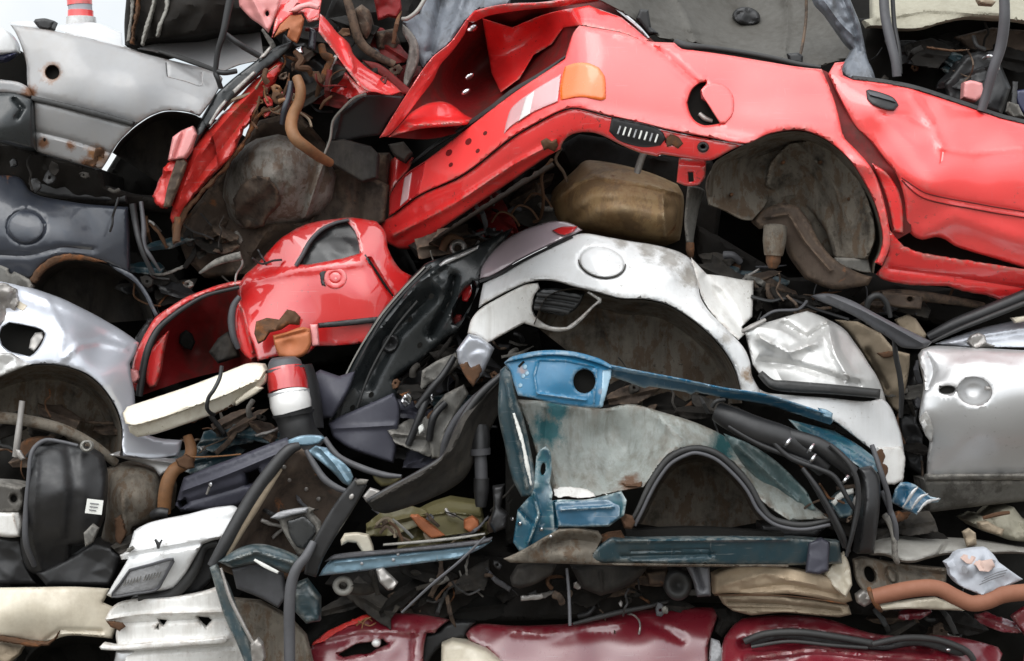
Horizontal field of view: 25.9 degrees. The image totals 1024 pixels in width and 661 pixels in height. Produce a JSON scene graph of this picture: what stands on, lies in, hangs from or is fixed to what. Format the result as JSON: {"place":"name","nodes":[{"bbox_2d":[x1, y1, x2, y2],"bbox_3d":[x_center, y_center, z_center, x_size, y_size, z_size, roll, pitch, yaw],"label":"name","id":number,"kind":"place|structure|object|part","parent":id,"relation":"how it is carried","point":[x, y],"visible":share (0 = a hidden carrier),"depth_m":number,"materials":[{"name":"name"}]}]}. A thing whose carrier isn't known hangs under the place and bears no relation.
{"place":"outdoors","nodes":[
{"label":"outdoors","id":0,"kind":"place"},
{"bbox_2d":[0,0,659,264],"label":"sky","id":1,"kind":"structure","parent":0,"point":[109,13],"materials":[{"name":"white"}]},
{"label":"ground","id":2,"kind":"structure","parent":0,"visible":0},
{"bbox_2d":[0,545,268,660],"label":"crushed car","id":3,"kind":"object","parent":2,"relation":"on","point":[41,621],"visible":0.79,"depth_m":8.00,"materials":[{"name":"beige metal"}]},
{"bbox_2d":[0,448,41,584],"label":"plastic box","id":4,"kind":"object","parent":3,"relation":"on","point":[14,569],"visible":0.75,"depth_m":8.15,"materials":[{"name":"white paint"}]},
{"bbox_2d":[20,438,142,586],"bbox_3d":[-1.528,0.662,8.145,0.518,0.550,0.415,0,0,0],"label":"wheel arch liner","id":5,"kind":"object","parent":3,"relation":"on","point":[65,498],"visible":0.82,"depth_m":8.03,"materials":[{"name":"black plastic"}]},
{"bbox_2d":[84,460,176,546],"bbox_3d":[-1.411,0.668,8.281,0.246,0.348,0.656,0,0,0],"label":"tank","id":6,"kind":"object","parent":3,"relation":"on","point":[132,495],"visible":0.85,"depth_m":8.17,"materials":[{"name":"metal"}]},
{"bbox_2d":[100,587,243,660],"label":"bumper","id":7,"kind":"object","parent":3,"relation":"on","point":[191,627],"visible":0.96,"depth_m":7.86,"materials":[{"name":"white paint"}]},
{"bbox_2d":[107,505,236,600],"bbox_3d":[-1.203,0.796,7.903,0.472,0.345,0.258,0,0,0],"label":"tailgate","id":8,"kind":"object","parent":7,"relation":"on","point":[169,557],"visible":0.94,"depth_m":7.84,"materials":[{"name":"white metal"}]},
{"bbox_2d":[83,438,1023,630],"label":"crushed shell","id":9,"kind":"object","parent":2,"relation":"on","point":[362,514],"visible":0.04,"depth_m":9.47},
{"bbox_2d":[0,281,189,500],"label":"crushed car","id":10,"kind":"object","parent":9,"relation":"on","point":[84,391],"visible":0.82,"depth_m":8.22,"materials":[{"name":"silver metal"}]},
{"bbox_2d":[0,175,209,322],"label":"crushed car","id":11,"kind":"object","parent":10,"relation":"on","point":[134,264],"visible":0.93,"depth_m":8.36,"materials":[{"name":"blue metal"}]},
{"bbox_2d":[0,18,262,231],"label":"crushed car","id":12,"kind":"object","parent":11,"relation":"on","point":[74,110],"visible":0.87,"depth_m":8.28,"materials":[{"name":"white paint"}]},
{"bbox_2d":[0,28,20,62],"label":"crushed car","id":13,"kind":"object","parent":12,"relation":"on","point":[9,47],"visible":1,"depth_m":8.28,"materials":[{"name":"white paint"}]},
{"bbox_2d":[65,0,96,40],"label":"warning post","id":14,"kind":"object","parent":12,"relation":"on","point":[80,11],"visible":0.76,"depth_m":9.55,"materials":[{"name":"plastic"}]},
{"bbox_2d":[124,0,284,88],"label":"crushed cab","id":15,"kind":"object","parent":12,"relation":"on","point":[148,22],"visible":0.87,"depth_m":8.32,"materials":[{"name":"grey metal"}]},
{"bbox_2d":[122,363,267,436],"bbox_3d":[-1.152,0.254,8.102,0.520,0.269,0.255,0,0,0],"label":"bumper","id":16,"kind":"object","parent":10,"relation":"attached to","point":[186,405],"visible":0.96,"depth_m":8.04,"materials":[{"name":"beige plastic"}]},
{"bbox_2d":[205,366,223,416],"bbox_3d":[-1.066,0.218,7.992,0.065,0.186,0.102,0,0,0],"label":"loose wire","id":17,"kind":"object","parent":16,"relation":"attached to","point":[209,396],"visible":1,"depth_m":7.96,"materials":[{"name":"black plastic"}]},
{"bbox_2d":[25,258,420,443],"bbox_3d":[-1.400,-0.008,9.997,1.981,1.162,1.243,0,0,0],"label":"crushed shell","id":18,"kind":"object","parent":9,"relation":"on","point":[195,429],"visible":0.01,"depth_m":9.51},
{"bbox_2d":[329,262,950,456],"bbox_3d":[0.746,0.262,10.101,3.538,1.140,1.250,0,0,0],"label":"crushed shell","id":19,"kind":"object","parent":9,"relation":"on","point":[497,446],"depth_m":9.62},
{"bbox_2d":[131,217,417,473],"bbox_3d":[-0.919,0.053,9.132,1.075,0.971,1.808,0,0,0],"label":"crushed car","id":20,"kind":"object","parent":19,"relation":"on","point":[323,292],"visible":0.94,"depth_m":8.42,"materials":[{"name":"red paint"}]},
{"bbox_2d":[175,437,288,511],"bbox_3d":[-1.001,0.525,8.146,0.466,0.276,0.312,0,0,0],"label":"bumper","id":21,"kind":"object","parent":20,"relation":"attached to","point":[229,482],"visible":0.71,"depth_m":8.05,"materials":[{"name":"plastic"}]},
{"bbox_2d":[157,434,196,514],"bbox_3d":[-1.226,0.527,8.143,0.146,0.296,0.080,0,0,0],"label":"ochre hose","id":22,"kind":"object","parent":21,"relation":"attached to","point":[173,471],"visible":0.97,"depth_m":8.12,"materials":[{"name":"rubber"}]},
{"bbox_2d":[150,507,168,519],"bbox_3d":[-1.280,0.664,8.084,0.076,0.046,0.046,0,0,18],"label":"black stub","id":23,"kind":"object","parent":22,"relation":"attached to","point":[158,512],"visible":0.98,"depth_m":8.07,"materials":[{"name":"plastic"}]},
{"bbox_2d":[176,454,194,469],"bbox_3d":[-1.187,0.478,8.093,0.073,0.057,0.044,0,0,-16],"label":"rust bracket","id":24,"kind":"object","parent":22,"relation":"attached to","point":[186,461],"visible":1,"depth_m":8.07,"materials":[{"name":"metal"}]},
{"bbox_2d":[190,453,240,457],"bbox_3d":[-1.078,0.455,8.100,0.186,0.015,0.005,0,0,0],"label":"thin wire","id":25,"kind":"object","parent":21,"relation":"attached to","point":[213,456],"visible":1,"depth_m":8.10,"materials":[{"name":"metal"}]},
{"bbox_2d":[266,356,323,450],"bbox_3d":[-0.794,0.274,8.165,0.218,0.358,0.248,0,0,0],"label":"lamp unit","id":26,"kind":"object","parent":21,"relation":"on","point":[294,396],"visible":0.74,"depth_m":8.08,"materials":[{"name":"black plastic"},{"name":"red paint"},{"name":"white paint"}]},
{"bbox_2d":[152,0,422,285],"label":"crushed car","id":27,"kind":"object","parent":20,"relation":"on","point":[314,108],"visible":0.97,"depth_m":8.42,"materials":[{"name":"red paint"}]},
{"bbox_2d":[262,0,672,262],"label":"crushed shell","id":28,"kind":"object","parent":19,"relation":"on","point":[417,147],"visible":0.02,"depth_m":9.52},
{"bbox_2d":[660,0,880,272],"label":"crushed shell","id":29,"kind":"object","parent":19,"relation":"on","point":[746,236],"depth_m":9.66},
{"bbox_2d":[881,289,1023,513],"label":"crushed car","id":30,"kind":"object","parent":9,"relation":"on","point":[961,424],"visible":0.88,"depth_m":8.01,"materials":[{"name":"silver metal"}]},
{"bbox_3d":[1.760,0.299,7.975,0.604,0.491,0.248,0,0,0],"label":"door","id":31,"kind":"part","parent":30,"relation":"part of","materials":[{"name":"silver metal"}]},
{"bbox_3d":[1.814,-0.013,8.087,0.543,0.156,0.165,0,0,0],"label":"window frame","id":32,"kind":"part","parent":30,"relation":"part of","materials":[{"name":"silver metal"}]},
{"bbox_2d":[305,572,1023,660],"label":"crushed car","id":33,"kind":"object","parent":2,"relation":"on","point":[710,632],"visible":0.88,"depth_m":7.99,"materials":[{"name":"red paint"}]},
{"bbox_2d":[209,540,320,660],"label":"door frame","id":34,"kind":"object","parent":33,"relation":"on","point":[260,630],"visible":1,"depth_m":7.80,"materials":[{"name":"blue metal"}]},
{"bbox_2d":[208,435,400,578],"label":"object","id":35,"kind":"object","parent":34,"relation":"on","point":[292,475],"visible":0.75,"depth_m":7.86,"materials":[{"name":"brown plastic"}]},
{"bbox_2d":[271,507,320,555],"bbox_3d":[-0.758,0.706,7.820,0.175,0.173,0.117,0,0,0],"label":"wing mirror","id":36,"kind":"object","parent":35,"relation":"attached to","point":[300,526],"visible":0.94,"depth_m":7.78,"materials":[{"name":"black glass"}]},
{"bbox_2d":[321,350,947,634],"bbox_3d":[0.439,0.578,8.419,2.304,1.023,1.631,0,0,0],"label":"crushed car","id":37,"kind":"object","parent":33,"relation":"on","point":[617,497],"visible":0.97,"depth_m":7.85,"materials":[{"name":"blue paint"}]},
{"bbox_2d":[319,537,492,595],"bbox_3d":[-0.369,0.827,7.796,0.603,0.218,0.229,0,0,0],"label":"crossbeam","id":38,"kind":"object","parent":37,"relation":"attached to","point":[379,561],"visible":0.99,"depth_m":7.71,"materials":[{"name":"blue metal"}]},
{"bbox_2d":[304,478,367,576],"bbox_3d":[-0.606,0.679,7.658,0.245,0.346,0.068,0,0,16],"label":"trim strip","id":39,"kind":"object","parent":38,"relation":"attached to","point":[339,513],"visible":0.99,"depth_m":7.64,"materials":[{"name":"black plastic"}]},
{"bbox_2d":[340,532,373,550],"bbox_3d":[-0.544,0.748,7.824,0.117,0.075,0.048,0,0,0],"label":"seat bracket","id":40,"kind":"object","parent":38,"relation":"on","point":[363,541],"visible":0.89,"depth_m":7.80,"materials":[{"name":"beige plastic"}]},
{"bbox_2d":[375,516,396,537],"bbox_3d":[-0.443,0.689,7.805,0.078,0.075,0.021,0,0,17],"label":"wire end","id":41,"kind":"object","parent":38,"relation":"on","point":[383,519],"visible":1,"depth_m":7.80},
{"bbox_2d":[379,525,410,540],"bbox_3d":[-0.411,0.713,7.809,0.112,0.064,0.034,0,0,0],"label":"wire end","id":42,"kind":"object","parent":38,"relation":"on","point":[390,530],"visible":0.96,"depth_m":7.80,"materials":[{"name":"brown metal"}]},
{"bbox_2d":[388,522,403,541],"bbox_3d":[-0.406,0.703,7.786,0.058,0.070,0.018,0,0,23],"label":"wire end","id":43,"kind":"object","parent":38,"relation":"on","point":[397,529],"visible":1,"depth_m":7.78,"materials":[{"name":"metal"}]},
{"bbox_2d":[392,518,413,538],"bbox_3d":[-0.382,0.694,7.805,0.081,0.075,0.022,0,0,-16],"label":"wire end","id":44,"kind":"object","parent":38,"relation":"on","point":[403,528],"visible":1,"depth_m":7.80,"materials":[{"name":"grey metal"}]},
{"bbox_2d":[383,533,484,545],"bbox_3d":[-0.269,0.725,7.715,0.355,0.044,0.024,0,0,-3],"label":"metal lath","id":45,"kind":"object","parent":38,"relation":"on","point":[430,540],"visible":1,"depth_m":7.71,"materials":[{"name":"grey metal"}]},
{"bbox_2d":[323,373,499,512],"bbox_3d":[-0.363,0.391,7.846,0.693,0.503,0.340,0,0,7],"label":"bumper","id":46,"kind":"object","parent":37,"relation":"attached to","point":[450,467],"visible":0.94,"depth_m":7.79,"materials":[{"name":"black plastic"}]},
{"bbox_2d":[471,424,490,506],"bbox_3d":[-0.113,0.477,7.867,0.075,0.293,0.089,0,0,0],"label":"shock absorber","id":47,"kind":"object","parent":46,"relation":"attached to","point":[480,450],"visible":0.99,"depth_m":7.84,"materials":[{"name":"black metal"}]},
{"bbox_2d":[401,536,485,613],"bbox_3d":[-0.236,0.838,7.634,0.292,0.266,0.020,0,0,0],"label":"steel rod","id":48,"kind":"object","parent":37,"relation":"on","point":[442,575],"visible":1,"depth_m":7.63,"materials":[{"name":"grey steel"}]},
{"bbox_2d":[410,495,484,537],"bbox_3d":[-0.231,0.676,8.071,0.263,0.126,0.396,0,0,0],"label":"plastic container","id":49,"kind":"object","parent":37,"relation":"on","point":[468,511],"visible":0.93,"depth_m":7.97,"materials":[{"name":"green plastic"}]},
{"bbox_2d":[489,484,507,532],"bbox_3d":[-0.047,0.627,7.841,0.068,0.169,0.095,0,0,0],"label":"black duct piece","id":50,"kind":"object","parent":37,"relation":"attached to","point":[498,519],"visible":1,"depth_m":7.80,"materials":[{"name":"plastic"}]},
{"bbox_2d":[565,568,571,625],"bbox_3d":[0.199,0.928,7.751,0.016,0.199,0.033,0,0,-26],"label":"steel rod","id":51,"kind":"object","parent":37,"relation":"on","point":[568,598],"visible":1,"depth_m":7.75,"materials":[{"name":"grey metal"}]},
{"bbox_2d":[316,221,916,493],"bbox_3d":[0.413,0.125,8.764,2.338,1.053,1.858,0,0,0],"label":"crushed car","id":52,"kind":"object","parent":37,"relation":"on","point":[728,332],"visible":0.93,"depth_m":8.14,"materials":[{"name":"white paint"}]},
{"bbox_2d":[380,0,1023,334],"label":"crushed car","id":53,"kind":"object","parent":52,"relation":"on","point":[915,192],"visible":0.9,"depth_m":8.10,"materials":[{"name":"red paint"}]},
{"bbox_2d":[401,0,874,86],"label":"crushed car","id":54,"kind":"object","parent":53,"relation":"on","point":[816,34],"visible":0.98,"depth_m":8.49,"materials":[{"name":"grey metal"}]},
{"bbox_2d":[821,0,1023,118],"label":"crushed car","id":55,"kind":"object","parent":53,"relation":"on","point":[970,51],"visible":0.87,"depth_m":8.31,"materials":[{"name":"beige metal"}]},
{"bbox_3d":[1.618,-0.578,8.019,0.946,0.793,0.268,0,0,-6],"label":"door","id":56,"kind":"part","parent":53,"relation":"part of","materials":[{"name":"red paint"}]},
{"bbox_3d":[1.128,0.242,7.957,0.589,0.627,0.243,0,0,0],"label":"rear door","id":57,"kind":"part","parent":52,"relation":"part of","materials":[{"name":"white paint"}]},
{"bbox_2d":[811,293,931,348],"bbox_3d":[1.274,-0.034,7.946,0.439,0.199,0.128,0,0,17],"label":"trim strip","id":58,"kind":"object","parent":52,"relation":"on","point":[900,336],"depth_m":7.90,"materials":[{"name":"grey plastic"}]},
{"bbox_2d":[892,341,903,417],"bbox_3d":[1.390,0.174,7.987,0.031,0.283,0.123,0,0,22],"label":"hanging cable","id":59,"kind":"object","parent":58,"relation":"hanging from","point":[899,377],"visible":1,"depth_m":7.98,"materials":[{"name":"black plastic"}]},
{"bbox_2d":[864,292,892,317],"bbox_3d":[1.326,-0.092,8.048,0.104,0.093,0.042,0,0,0],"label":"loose hose","id":60,"kind":"object","parent":52,"relation":"on","point":[870,298],"visible":0.92,"depth_m":8.04,"materials":[{"name":"black rubber"}]},
{"bbox_2d":[835,314,926,411],"bbox_3d":[1.351,0.120,8.155,0.341,0.362,0.155,0,0,0],"label":"panel","id":61,"kind":"object","parent":52,"relation":"on","point":[875,347],"visible":0.84,"depth_m":8.13,"materials":[{"name":"metal"}]},
{"bbox_2d":[869,512,1023,564],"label":"axle beam","id":62,"kind":"structure","parent":37,"relation":"on","point":[908,549],"depth_m":7.92,"materials":[{"name":"grey metal"}]},
{"bbox_2d":[956,504,1023,541],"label":"panel","id":63,"kind":"object","parent":62,"relation":"on","point":[1005,521],"visible":1,"depth_m":8.10,"materials":[{"name":"beige metal"}]},
{"bbox_2d":[711,551,851,616],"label":"folded sacks","id":64,"kind":"object","parent":33,"relation":"on","point":[756,590],"visible":0.96,"depth_m":7.86,"materials":[{"name":"beige fabric"}]},
{"bbox_2d":[852,556,963,610],"bbox_3d":[1.412,0.902,7.947,0.402,0.194,0.168,0,0,0],"label":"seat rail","id":65,"kind":"object","parent":33,"relation":"on","point":[872,573],"visible":0.84,"depth_m":7.92,"materials":[{"name":"brown metal"}]},
{"bbox_2d":[855,579,1023,612],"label":"radiator hose","id":66,"kind":"object","parent":33,"relation":"on","point":[949,593],"visible":1,"depth_m":7.76,"materials":[{"name":"rubber"}]},
{"bbox_2d":[943,546,1022,594],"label":"plastic bag","id":67,"kind":"object","parent":66,"relation":"on","point":[982,570],"visible":1,"depth_m":7.80,"materials":[{"name":"translucent pale white plastic"},{"name":"pink ink"}]}
]}

